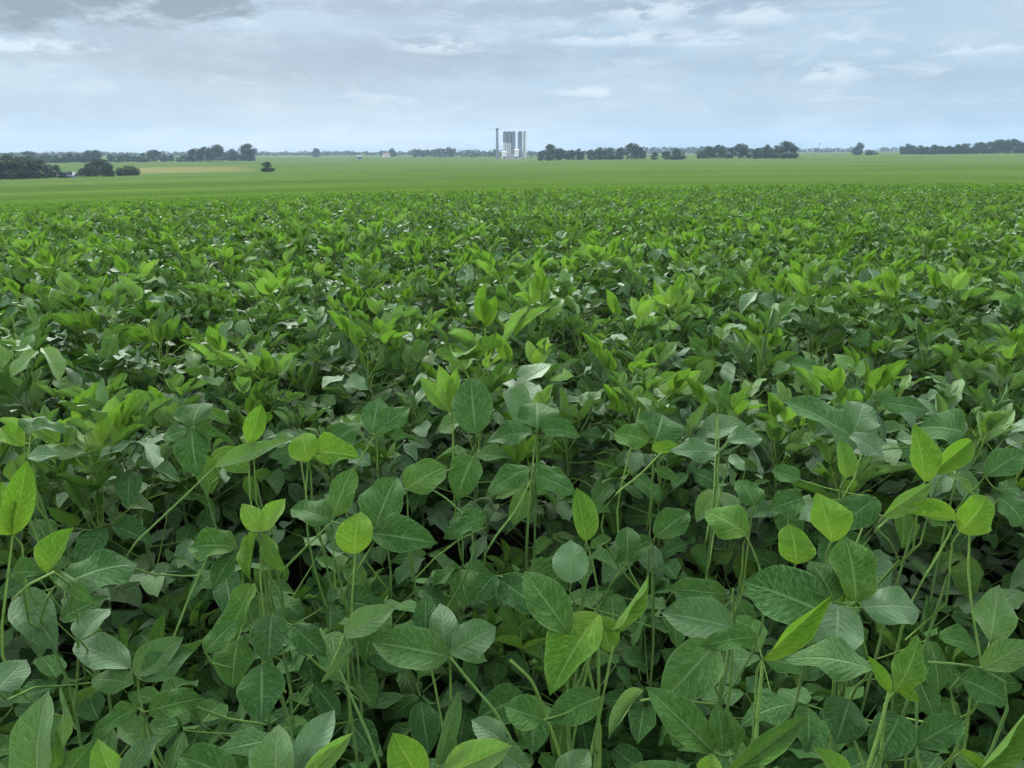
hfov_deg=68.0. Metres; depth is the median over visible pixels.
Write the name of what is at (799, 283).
soybean plant
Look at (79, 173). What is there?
tree
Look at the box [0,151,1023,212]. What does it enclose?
field
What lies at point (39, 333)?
soybean plant
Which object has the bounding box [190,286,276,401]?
soybean plant
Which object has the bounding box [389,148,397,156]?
tree
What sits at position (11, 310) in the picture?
soybean plant
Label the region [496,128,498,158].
chimney stack
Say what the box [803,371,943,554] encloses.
soybean plant
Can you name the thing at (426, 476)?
soybean plant
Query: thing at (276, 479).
soybean plant
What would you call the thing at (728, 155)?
tree
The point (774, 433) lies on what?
soybean plant
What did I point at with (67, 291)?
soybean plant
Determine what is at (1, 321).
soybean plant
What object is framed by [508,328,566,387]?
soybean plant
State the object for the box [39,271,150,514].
soybean plant
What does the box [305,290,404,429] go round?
soybean plant
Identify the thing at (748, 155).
tree
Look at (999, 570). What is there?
soybean plant
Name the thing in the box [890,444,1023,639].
soybean plant
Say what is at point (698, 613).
soybean plant
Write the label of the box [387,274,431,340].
soybean plant
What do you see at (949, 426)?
soybean plant
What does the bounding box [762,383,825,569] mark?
soybean plant
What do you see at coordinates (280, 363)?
soybean plant
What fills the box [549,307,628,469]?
soybean plant
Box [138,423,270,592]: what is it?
soybean plant
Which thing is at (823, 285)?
soybean plant
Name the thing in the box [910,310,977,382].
soybean plant
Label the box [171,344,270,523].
soybean plant
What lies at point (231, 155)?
tree
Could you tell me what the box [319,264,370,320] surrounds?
soybean plant
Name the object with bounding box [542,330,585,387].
soybean plant
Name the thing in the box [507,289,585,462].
soybean plant
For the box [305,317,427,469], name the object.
soybean plant
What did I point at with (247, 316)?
soybean plant
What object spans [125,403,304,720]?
soybean plant
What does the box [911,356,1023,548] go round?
soybean plant
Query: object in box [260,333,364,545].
soybean plant
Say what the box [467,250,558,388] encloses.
soybean plant
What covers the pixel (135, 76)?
sky
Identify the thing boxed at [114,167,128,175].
bush
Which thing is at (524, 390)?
soybean plant
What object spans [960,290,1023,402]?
soybean plant
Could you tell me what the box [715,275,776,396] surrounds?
soybean plant
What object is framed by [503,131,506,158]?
grain silo
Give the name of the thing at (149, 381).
soybean plant
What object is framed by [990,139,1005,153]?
tree
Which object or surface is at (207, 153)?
tree
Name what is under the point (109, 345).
soybean plant
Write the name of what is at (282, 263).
soybean plant
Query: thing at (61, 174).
tree
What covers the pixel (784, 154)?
tree
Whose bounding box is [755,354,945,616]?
soybean plant
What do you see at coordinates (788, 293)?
soybean plant
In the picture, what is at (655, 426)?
soybean plant
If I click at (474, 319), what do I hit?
soybean plant
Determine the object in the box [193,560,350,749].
soybean plant
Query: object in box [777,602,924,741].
soybean plant
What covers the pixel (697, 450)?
soybean plant
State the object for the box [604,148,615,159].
tree
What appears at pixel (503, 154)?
farm building
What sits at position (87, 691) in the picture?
soybean plant
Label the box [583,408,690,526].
soybean plant
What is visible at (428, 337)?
soybean plant
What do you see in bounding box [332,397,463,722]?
soybean plant
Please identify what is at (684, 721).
soybean plant
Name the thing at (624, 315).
soybean plant
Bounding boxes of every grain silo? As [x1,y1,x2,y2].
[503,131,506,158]
[507,131,510,158]
[511,131,514,158]
[518,131,521,158]
[522,131,525,158]
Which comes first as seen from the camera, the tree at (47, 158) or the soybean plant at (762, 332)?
the soybean plant at (762, 332)
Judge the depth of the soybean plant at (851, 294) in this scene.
3.63 m
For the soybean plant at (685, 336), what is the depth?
3.59 m
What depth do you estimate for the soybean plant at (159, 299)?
3.90 m
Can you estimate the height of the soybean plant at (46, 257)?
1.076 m
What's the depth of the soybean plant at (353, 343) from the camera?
2.81 m
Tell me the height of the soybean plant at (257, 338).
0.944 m
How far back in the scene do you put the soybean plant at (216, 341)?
2.82 m
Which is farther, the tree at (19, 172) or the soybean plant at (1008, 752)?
the tree at (19, 172)
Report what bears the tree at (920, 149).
on the field
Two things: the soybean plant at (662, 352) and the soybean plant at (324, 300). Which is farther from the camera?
the soybean plant at (324, 300)
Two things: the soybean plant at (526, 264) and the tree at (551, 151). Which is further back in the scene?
the tree at (551, 151)
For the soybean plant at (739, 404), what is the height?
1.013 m
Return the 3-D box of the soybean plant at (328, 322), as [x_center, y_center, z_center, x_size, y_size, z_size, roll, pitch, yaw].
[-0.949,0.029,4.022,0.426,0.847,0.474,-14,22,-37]
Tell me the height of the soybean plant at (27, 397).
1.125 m
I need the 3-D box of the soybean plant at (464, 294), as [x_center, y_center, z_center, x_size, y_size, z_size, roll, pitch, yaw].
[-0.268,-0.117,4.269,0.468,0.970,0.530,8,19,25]
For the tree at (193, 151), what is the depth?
696.70 m
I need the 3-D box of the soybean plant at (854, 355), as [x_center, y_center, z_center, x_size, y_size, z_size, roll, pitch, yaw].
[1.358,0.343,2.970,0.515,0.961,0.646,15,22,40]
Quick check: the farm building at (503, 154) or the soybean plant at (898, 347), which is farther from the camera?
the farm building at (503, 154)
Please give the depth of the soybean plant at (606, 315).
4.90 m
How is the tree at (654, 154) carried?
on the field
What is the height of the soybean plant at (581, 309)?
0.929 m
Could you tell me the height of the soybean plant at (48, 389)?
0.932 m
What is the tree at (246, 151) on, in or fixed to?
on the field
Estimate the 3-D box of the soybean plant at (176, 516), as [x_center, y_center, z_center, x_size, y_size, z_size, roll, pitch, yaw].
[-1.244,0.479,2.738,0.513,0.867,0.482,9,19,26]
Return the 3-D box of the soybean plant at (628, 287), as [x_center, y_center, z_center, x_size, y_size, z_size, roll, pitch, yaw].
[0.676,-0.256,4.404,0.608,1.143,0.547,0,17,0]
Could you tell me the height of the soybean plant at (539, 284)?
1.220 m
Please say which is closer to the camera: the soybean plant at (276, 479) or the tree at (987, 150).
the soybean plant at (276, 479)
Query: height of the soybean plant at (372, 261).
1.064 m
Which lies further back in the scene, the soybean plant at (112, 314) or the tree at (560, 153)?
the tree at (560, 153)
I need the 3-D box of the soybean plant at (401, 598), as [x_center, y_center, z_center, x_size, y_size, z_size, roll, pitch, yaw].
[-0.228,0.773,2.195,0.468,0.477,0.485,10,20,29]
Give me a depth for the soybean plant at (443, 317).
4.27 m
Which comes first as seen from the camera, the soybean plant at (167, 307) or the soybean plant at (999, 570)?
the soybean plant at (999, 570)
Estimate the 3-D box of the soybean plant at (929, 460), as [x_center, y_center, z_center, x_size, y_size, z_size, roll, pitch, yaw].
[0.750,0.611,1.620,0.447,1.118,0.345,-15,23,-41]
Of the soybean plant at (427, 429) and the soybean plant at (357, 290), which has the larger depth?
the soybean plant at (357, 290)
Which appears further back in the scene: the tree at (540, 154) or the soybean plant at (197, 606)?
the tree at (540, 154)
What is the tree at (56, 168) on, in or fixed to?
on the field
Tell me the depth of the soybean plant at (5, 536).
2.53 m
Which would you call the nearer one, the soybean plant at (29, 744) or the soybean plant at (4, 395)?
the soybean plant at (29, 744)
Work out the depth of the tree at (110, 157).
694.10 m
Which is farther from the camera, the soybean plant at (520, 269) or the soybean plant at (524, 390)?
the soybean plant at (520, 269)
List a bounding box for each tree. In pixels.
[0,152,21,178]
[0,158,10,178]
[3,156,37,178]
[19,155,41,177]
[21,151,38,162]
[29,159,56,177]
[38,155,48,162]
[44,154,51,162]
[47,164,60,176]
[49,155,60,162]
[56,171,66,177]
[60,156,69,162]
[61,152,76,161]
[72,153,82,161]
[77,168,87,175]
[79,156,88,162]
[80,162,98,176]
[82,150,94,161]
[90,150,103,159]
[90,158,109,175]
[98,162,114,176]
[106,154,114,161]
[111,156,119,161]
[117,155,125,161]
[122,153,132,161]
[135,156,143,161]
[141,153,151,161]
[146,150,161,161]
[159,154,170,161]
[167,154,174,160]
[185,154,194,161]
[186,148,203,161]
[197,147,215,161]
[210,144,225,160]
[222,148,239,160]
[238,143,257,160]
[260,161,274,171]
[311,148,319,156]
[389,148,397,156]
[536,151,544,160]
[542,144,557,160]
[554,148,565,159]
[564,150,575,159]
[575,148,584,159]
[586,149,597,159]
[594,147,606,159]
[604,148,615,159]
[614,148,625,159]
[624,143,640,158]
[638,147,645,158]
[650,152,658,159]
[661,151,670,159]
[666,148,682,159]
[696,150,704,158]
[703,146,715,158]
[713,145,724,158]
[722,147,735,158]
[732,143,748,157]
[746,149,753,157]
[752,148,763,158]
[758,144,771,158]
[767,145,781,158]
[775,141,795,158]
[789,146,799,157]
[851,142,864,154]
[899,143,913,153]
[909,145,916,153]
[913,145,927,154]
[926,144,940,153]
[941,145,954,153]
[953,144,965,153]
[960,143,970,153]
[968,146,980,153]
[973,142,984,153]
[981,141,996,153]
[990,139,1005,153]
[998,138,1021,153]
[1017,142,1023,152]
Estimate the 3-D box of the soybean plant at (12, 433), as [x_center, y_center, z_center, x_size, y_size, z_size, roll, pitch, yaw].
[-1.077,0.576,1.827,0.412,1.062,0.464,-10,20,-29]
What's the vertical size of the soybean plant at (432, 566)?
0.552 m
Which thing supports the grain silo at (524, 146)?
on the field
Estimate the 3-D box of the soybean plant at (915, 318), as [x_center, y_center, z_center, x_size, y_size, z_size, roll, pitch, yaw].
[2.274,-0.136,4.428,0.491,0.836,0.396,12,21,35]
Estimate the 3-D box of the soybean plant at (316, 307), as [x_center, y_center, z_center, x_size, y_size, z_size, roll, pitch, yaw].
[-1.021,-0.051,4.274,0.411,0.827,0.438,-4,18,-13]
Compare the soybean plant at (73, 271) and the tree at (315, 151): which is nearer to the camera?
the soybean plant at (73, 271)
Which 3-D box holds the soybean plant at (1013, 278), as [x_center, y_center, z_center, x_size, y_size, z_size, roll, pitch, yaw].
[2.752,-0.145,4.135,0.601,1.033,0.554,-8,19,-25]
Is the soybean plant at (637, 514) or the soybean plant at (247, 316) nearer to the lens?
the soybean plant at (637, 514)
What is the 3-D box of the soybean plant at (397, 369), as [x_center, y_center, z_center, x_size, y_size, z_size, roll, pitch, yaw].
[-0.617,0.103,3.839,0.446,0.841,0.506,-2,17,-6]
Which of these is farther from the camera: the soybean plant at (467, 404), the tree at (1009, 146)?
the tree at (1009, 146)
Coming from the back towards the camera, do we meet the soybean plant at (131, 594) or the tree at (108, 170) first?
the tree at (108, 170)
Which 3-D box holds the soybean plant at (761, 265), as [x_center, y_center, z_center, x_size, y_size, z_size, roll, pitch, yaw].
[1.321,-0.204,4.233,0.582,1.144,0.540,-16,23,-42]
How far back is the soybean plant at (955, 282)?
3.43 m
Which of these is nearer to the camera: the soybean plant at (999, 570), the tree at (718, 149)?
the soybean plant at (999, 570)
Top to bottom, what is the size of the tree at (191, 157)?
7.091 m
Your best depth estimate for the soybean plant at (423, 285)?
4.45 m
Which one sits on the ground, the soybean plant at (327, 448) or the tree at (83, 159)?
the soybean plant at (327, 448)
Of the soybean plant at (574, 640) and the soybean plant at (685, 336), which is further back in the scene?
the soybean plant at (685, 336)
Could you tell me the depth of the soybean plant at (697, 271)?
4.54 m
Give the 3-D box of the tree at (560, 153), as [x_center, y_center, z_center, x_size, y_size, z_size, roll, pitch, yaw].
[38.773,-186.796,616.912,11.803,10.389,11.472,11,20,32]
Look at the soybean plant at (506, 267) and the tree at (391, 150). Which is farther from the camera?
the tree at (391, 150)
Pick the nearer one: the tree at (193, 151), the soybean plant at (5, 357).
the soybean plant at (5, 357)
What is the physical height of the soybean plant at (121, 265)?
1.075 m
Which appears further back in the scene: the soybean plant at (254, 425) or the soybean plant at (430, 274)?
the soybean plant at (430, 274)
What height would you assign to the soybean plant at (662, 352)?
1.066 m
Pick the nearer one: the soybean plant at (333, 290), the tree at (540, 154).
the soybean plant at (333, 290)
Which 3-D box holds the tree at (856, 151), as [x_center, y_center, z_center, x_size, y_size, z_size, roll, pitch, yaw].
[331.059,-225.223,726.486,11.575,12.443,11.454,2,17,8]
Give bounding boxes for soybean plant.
[0,271,89,416]
[0,277,72,413]
[0,285,44,396]
[0,310,69,411]
[0,312,61,413]
[0,312,85,484]
[0,317,86,518]
[0,334,109,616]
[0,371,69,513]
[0,373,193,609]
[0,382,204,685]
[0,389,211,731]
[0,416,166,753]
[0,440,77,606]
[0,449,101,688]
[0,451,71,636]
[0,460,151,767]
[0,548,201,755]
[0,677,131,758]
[0,688,120,767]
[7,293,97,412]
[13,247,101,382]
[37,276,129,419]
[37,384,166,547]
[38,319,174,513]
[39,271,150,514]
[46,286,132,410]
[49,275,180,438]
[49,377,250,641]
[50,266,148,387]
[53,613,255,767]
[65,276,184,391]
[73,632,203,767]
[77,273,159,366]
[81,306,192,522]
[87,316,157,357]
[87,373,254,634]
[87,593,211,739]
[98,275,267,528]
[100,579,280,757]
[102,413,245,556]
[109,341,164,442]
[110,254,189,382]
[120,709,352,767]
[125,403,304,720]
[136,262,218,365]
[138,321,228,444]
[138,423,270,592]
[140,278,214,368]
[146,291,198,390]
[146,527,348,767]
[160,282,231,401]
[160,321,242,489]
[161,326,315,575]
[165,253,245,375]
[166,279,231,383]
[168,271,237,354]
[170,376,317,568]
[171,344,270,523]
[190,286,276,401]
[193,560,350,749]
[202,404,398,738]
[202,583,354,767]
[204,260,338,458]
[204,340,330,524]
[207,304,287,444]
[209,498,408,767]
[210,334,289,488]
[214,347,359,585]
[222,326,327,517]
[224,266,330,424]
[231,404,364,570]
[235,288,305,351]
[238,246,308,404]
[244,551,393,704]
[244,648,335,741]
[246,415,438,617]
[259,293,351,415]
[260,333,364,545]
[266,312,357,481]
[268,259,329,351]
[269,306,363,428]
[270,432,448,767]
[270,467,436,767]
[274,253,336,336]
[275,302,372,421]
[276,564,437,741]
[279,282,337,417]
[300,309,446,570]
[304,317,344,413]
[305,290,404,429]
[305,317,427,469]
[308,301,365,397]
[310,282,344,376]
[311,414,462,611]
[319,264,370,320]
[319,604,444,767]
[323,296,469,513]
[326,279,404,382]
[331,274,404,398]
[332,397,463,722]
[334,264,422,343]
[338,418,450,587]
[341,575,440,721]
[344,247,396,342]
[347,595,573,757]
[350,278,411,399]
[351,321,461,520]
[353,454,513,764]
[356,338,417,471]
[359,298,459,450]
[359,392,515,574]
[371,594,511,746]
[372,333,449,490]
[380,282,575,594]
[381,285,442,384]
[384,585,467,699]
[385,306,488,451]
[385,557,473,691]
[387,266,449,367]
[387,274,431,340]
[387,690,529,767]
[402,357,510,562]
[411,264,452,338]
[420,365,568,684]
[425,275,501,383]
[427,332,526,544]
[428,286,494,351]
[429,298,475,365]
[430,402,626,751]
[431,605,624,767]
[434,277,561,469]
[435,537,538,730]
[436,309,495,444]
[441,351,497,445]
[448,383,594,617]
[452,285,501,362]
[460,308,528,428]
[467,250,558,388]
[467,300,584,463]
[469,333,595,560]
[472,507,694,763]
[477,487,661,767]
[480,257,567,342]
[481,339,609,536]
[482,266,602,535]
[485,386,630,621]
[486,258,533,333]
[490,246,567,385]
[494,659,600,767]
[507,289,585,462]
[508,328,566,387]
[509,628,662,761]
[520,268,608,400]
[522,571,648,767]
[539,581,662,687]
[541,332,689,585]
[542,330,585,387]
[549,234,628,356]
[549,268,590,346]
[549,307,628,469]
[550,286,606,381]
[553,408,767,741]
[557,254,631,355]
[558,244,623,346]
[560,569,741,713]
[569,237,653,352]
[569,366,714,562]
[570,386,755,639]
[571,314,628,448]
[575,333,644,476]
[577,320,708,505]
[579,288,689,500]
[579,368,709,631]
[581,319,629,378]
[582,240,684,357]
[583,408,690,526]
[600,565,774,710]
[608,755,615,767]
[609,577,733,767]
[613,274,716,469]
[613,297,652,361]
[617,303,695,411]
[621,282,665,315]
[624,270,689,397]
[624,301,735,411]
[629,686,806,767]
[631,380,796,761]
[636,458,811,614]
[642,280,722,470]
[643,480,803,767]
[644,265,688,285]
[645,650,815,760]
[647,376,804,606]
[648,323,759,489]
[654,378,782,576]
[657,271,749,396]
[670,265,723,346]
[672,303,753,444]
[678,296,817,492]
[678,415,860,587]
[685,270,750,377]
[689,464,880,767]
[691,306,742,394]
[700,595,831,741]
[708,248,790,392]
[708,320,777,386]
[714,258,764,365]
[714,310,786,399]
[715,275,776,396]
[715,380,833,601]
[720,272,821,476]
[726,327,804,455]
[728,436,940,691]
[734,318,803,409]
[739,349,899,493]
[740,494,994,767]
[740,625,779,699]
[742,393,929,741]
[742,535,919,767]
[744,359,952,652]
[749,425,876,566]
[751,283,833,429]
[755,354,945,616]
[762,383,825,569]
[766,251,839,360]
[766,259,880,397]
[772,595,1022,767]
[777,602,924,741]
[780,284,848,351]
[783,281,828,382]
[785,296,879,394]
[786,290,876,382]
[788,423,980,767]
[788,585,1023,767]
[800,249,885,332]
[802,339,911,486]
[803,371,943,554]
[804,345,917,535]
[807,270,887,389]
[813,715,1023,767]
[822,695,964,767]
[827,316,911,436]
[829,278,913,350]
[833,318,934,464]
[842,342,878,361]
[844,303,915,384]
[847,262,925,364]
[850,270,937,430]
[855,621,1019,766]
[856,708,1023,767]
[862,408,1023,723]
[866,406,1011,577]
[866,635,927,767]
[871,375,1022,621]
[873,337,1012,566]
[874,382,1023,643]
[877,324,1023,551]
[879,312,987,464]
[884,754,921,767]
[888,290,932,383]
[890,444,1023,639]
[892,269,997,384]
[895,314,996,391]
[899,301,928,380]
[904,262,1012,395]
[905,323,1023,547]
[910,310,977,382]
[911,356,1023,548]
[921,258,991,345]
[923,397,1023,591]
[926,323,1023,506]
[953,413,1019,567]
[960,279,1023,328]
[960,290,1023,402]
[976,270,1023,389]
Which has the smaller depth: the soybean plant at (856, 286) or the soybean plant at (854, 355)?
the soybean plant at (854, 355)
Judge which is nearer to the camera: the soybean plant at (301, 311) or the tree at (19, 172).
the soybean plant at (301, 311)
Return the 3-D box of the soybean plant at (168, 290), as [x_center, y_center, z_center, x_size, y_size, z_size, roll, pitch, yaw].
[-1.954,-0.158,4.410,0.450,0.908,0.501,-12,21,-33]
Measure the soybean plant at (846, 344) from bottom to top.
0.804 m
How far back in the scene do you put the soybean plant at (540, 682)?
1.76 m
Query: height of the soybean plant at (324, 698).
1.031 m
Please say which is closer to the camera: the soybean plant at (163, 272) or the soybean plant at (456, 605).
the soybean plant at (456, 605)
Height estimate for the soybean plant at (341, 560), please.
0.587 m
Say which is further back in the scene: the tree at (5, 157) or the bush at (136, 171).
the bush at (136, 171)
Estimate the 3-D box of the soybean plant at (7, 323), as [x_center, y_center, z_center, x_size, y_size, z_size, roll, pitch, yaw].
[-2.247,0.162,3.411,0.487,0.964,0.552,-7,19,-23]
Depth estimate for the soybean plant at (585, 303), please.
4.72 m
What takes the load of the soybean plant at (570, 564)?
on the ground
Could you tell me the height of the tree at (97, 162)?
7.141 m
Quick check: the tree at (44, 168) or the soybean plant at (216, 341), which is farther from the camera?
the tree at (44, 168)
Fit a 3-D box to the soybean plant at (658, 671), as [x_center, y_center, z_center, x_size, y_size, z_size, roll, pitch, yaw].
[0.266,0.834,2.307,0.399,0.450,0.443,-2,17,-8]
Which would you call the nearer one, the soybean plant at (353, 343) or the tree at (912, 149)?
the soybean plant at (353, 343)
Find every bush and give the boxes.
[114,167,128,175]
[121,165,135,174]
[131,167,140,174]
[864,149,878,154]
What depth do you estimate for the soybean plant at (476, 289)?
4.91 m
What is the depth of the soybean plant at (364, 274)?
4.24 m
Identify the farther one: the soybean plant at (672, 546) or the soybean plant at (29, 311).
the soybean plant at (29, 311)
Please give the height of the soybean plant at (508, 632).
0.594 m
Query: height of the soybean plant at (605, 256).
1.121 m
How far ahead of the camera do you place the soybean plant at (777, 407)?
2.27 m
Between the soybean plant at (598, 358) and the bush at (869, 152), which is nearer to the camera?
the soybean plant at (598, 358)
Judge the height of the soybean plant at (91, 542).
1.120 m
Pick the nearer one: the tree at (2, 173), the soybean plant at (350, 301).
the soybean plant at (350, 301)
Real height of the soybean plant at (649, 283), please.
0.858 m
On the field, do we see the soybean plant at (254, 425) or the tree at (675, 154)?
the tree at (675, 154)
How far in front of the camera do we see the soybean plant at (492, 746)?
0.74 m
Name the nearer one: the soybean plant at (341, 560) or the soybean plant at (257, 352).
the soybean plant at (341, 560)
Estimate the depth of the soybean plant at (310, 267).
4.62 m
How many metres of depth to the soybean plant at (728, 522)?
1.45 m
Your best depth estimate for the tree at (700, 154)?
599.44 m
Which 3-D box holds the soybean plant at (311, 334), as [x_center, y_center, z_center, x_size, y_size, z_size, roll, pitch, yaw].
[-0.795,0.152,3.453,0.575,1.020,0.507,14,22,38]
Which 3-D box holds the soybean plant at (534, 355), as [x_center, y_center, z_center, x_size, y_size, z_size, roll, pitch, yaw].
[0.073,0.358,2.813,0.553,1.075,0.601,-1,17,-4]
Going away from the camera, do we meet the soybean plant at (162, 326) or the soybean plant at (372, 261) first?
the soybean plant at (162, 326)
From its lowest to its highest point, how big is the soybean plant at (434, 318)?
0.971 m
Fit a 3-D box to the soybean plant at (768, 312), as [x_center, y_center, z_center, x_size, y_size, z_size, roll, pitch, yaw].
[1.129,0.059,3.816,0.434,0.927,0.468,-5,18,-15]
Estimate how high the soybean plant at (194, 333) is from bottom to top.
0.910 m
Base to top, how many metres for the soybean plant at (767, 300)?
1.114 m
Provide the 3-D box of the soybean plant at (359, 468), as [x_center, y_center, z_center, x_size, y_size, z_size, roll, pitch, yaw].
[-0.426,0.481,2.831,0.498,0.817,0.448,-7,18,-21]
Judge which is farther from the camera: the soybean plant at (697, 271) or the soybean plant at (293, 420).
the soybean plant at (697, 271)
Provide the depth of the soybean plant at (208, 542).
1.41 m
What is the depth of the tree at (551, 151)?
603.53 m
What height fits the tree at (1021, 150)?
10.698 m
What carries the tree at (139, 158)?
on the field
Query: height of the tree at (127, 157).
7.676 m
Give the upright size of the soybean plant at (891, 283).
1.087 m
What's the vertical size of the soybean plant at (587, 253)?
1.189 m
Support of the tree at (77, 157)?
on the field
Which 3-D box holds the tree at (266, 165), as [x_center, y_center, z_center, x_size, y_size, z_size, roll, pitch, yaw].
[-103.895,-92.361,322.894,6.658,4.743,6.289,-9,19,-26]
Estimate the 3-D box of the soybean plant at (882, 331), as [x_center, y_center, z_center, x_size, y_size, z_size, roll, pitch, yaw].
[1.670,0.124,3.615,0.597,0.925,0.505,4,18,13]
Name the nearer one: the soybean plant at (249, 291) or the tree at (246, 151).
the soybean plant at (249, 291)
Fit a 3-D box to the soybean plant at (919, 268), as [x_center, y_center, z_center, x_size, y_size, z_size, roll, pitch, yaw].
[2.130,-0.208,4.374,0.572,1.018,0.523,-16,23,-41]
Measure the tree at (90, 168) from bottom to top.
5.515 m
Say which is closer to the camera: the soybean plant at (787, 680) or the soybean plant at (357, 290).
the soybean plant at (787, 680)
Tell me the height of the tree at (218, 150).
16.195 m
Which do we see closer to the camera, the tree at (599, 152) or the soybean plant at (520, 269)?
the soybean plant at (520, 269)
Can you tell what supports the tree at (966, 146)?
on the field
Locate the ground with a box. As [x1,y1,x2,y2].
[0,204,1023,767]
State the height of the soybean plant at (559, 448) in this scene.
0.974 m
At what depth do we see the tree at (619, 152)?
604.15 m
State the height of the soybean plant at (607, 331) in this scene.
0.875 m
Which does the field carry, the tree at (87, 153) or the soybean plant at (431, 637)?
the tree at (87, 153)
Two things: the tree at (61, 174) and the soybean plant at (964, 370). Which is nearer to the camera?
the soybean plant at (964, 370)
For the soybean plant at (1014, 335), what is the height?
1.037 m
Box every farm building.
[57,171,79,177]
[501,151,506,158]
[514,149,518,158]
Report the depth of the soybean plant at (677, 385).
2.57 m
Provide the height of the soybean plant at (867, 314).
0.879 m
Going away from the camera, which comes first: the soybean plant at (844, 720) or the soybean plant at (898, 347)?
the soybean plant at (844, 720)
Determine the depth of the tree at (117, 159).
668.42 m
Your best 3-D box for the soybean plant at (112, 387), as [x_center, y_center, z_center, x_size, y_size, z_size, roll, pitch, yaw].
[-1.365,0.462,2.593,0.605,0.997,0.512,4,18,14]
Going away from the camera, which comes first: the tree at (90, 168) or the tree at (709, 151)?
the tree at (90, 168)
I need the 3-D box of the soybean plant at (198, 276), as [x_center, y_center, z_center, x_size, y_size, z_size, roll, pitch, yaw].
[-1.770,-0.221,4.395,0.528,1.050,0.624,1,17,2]
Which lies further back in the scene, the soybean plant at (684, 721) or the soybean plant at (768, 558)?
the soybean plant at (768, 558)
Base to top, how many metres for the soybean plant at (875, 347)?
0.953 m
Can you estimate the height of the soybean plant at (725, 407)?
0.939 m
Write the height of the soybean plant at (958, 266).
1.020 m
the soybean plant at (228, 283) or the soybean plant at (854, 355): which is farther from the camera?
the soybean plant at (228, 283)
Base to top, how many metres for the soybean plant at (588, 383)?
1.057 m
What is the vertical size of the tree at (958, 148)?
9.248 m
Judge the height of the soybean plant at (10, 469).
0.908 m
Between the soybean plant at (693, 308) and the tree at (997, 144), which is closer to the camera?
the soybean plant at (693, 308)
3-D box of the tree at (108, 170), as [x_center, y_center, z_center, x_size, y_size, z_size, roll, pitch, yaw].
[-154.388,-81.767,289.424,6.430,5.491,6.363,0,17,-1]
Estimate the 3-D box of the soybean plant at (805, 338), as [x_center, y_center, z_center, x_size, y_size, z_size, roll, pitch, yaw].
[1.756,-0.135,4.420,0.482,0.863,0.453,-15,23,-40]
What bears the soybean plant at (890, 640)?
on the ground
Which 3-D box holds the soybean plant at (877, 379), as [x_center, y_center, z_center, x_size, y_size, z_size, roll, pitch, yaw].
[0.924,0.475,2.208,0.740,1.221,0.590,-12,21,-33]
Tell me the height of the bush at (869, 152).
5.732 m
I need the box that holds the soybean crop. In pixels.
[0,181,1023,758]
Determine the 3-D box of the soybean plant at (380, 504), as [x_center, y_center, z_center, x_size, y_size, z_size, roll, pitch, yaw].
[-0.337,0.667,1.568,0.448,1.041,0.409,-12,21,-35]
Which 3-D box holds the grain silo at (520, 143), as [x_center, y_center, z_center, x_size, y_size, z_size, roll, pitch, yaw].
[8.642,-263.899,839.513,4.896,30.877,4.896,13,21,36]
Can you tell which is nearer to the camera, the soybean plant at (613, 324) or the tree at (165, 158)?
the soybean plant at (613, 324)
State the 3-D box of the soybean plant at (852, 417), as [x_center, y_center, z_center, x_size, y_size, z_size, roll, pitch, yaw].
[0.760,0.566,1.812,0.393,1.090,0.572,5,18,16]
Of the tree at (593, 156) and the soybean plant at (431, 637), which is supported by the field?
the tree at (593, 156)
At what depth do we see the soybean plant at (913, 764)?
1.36 m
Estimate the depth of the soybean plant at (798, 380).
3.11 m
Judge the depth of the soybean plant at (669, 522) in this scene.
1.58 m
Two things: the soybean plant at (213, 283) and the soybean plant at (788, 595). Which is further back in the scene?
the soybean plant at (213, 283)
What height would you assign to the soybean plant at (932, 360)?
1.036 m
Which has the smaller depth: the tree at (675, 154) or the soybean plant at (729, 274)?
the soybean plant at (729, 274)
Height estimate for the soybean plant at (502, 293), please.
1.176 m
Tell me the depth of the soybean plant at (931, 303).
3.55 m
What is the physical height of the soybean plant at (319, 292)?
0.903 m
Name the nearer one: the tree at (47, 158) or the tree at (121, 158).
the tree at (47, 158)
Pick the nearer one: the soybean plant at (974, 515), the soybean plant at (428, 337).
the soybean plant at (974, 515)
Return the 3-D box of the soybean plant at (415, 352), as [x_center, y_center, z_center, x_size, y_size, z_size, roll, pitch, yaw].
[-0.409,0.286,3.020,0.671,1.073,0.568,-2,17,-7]
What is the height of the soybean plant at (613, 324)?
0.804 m
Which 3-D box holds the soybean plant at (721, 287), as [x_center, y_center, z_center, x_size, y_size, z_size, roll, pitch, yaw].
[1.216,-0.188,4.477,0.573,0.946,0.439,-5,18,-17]
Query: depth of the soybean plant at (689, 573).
2.20 m
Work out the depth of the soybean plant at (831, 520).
1.44 m
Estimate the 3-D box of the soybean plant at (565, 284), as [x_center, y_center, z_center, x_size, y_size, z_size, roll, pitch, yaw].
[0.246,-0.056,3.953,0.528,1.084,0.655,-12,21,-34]
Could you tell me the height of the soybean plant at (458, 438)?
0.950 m
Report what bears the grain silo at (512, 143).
on the field
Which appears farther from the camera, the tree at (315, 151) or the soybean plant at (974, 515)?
the tree at (315, 151)
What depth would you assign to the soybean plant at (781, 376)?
3.51 m
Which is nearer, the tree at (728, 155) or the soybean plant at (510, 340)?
the soybean plant at (510, 340)
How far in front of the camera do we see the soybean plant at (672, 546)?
2.15 m
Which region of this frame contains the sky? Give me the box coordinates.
[0,0,1023,152]
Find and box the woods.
[0,146,1015,156]
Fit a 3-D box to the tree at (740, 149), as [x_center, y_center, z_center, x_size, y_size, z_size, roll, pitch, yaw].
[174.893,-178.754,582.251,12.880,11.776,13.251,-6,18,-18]
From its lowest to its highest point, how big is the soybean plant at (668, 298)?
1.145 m
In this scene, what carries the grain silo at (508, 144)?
on the field

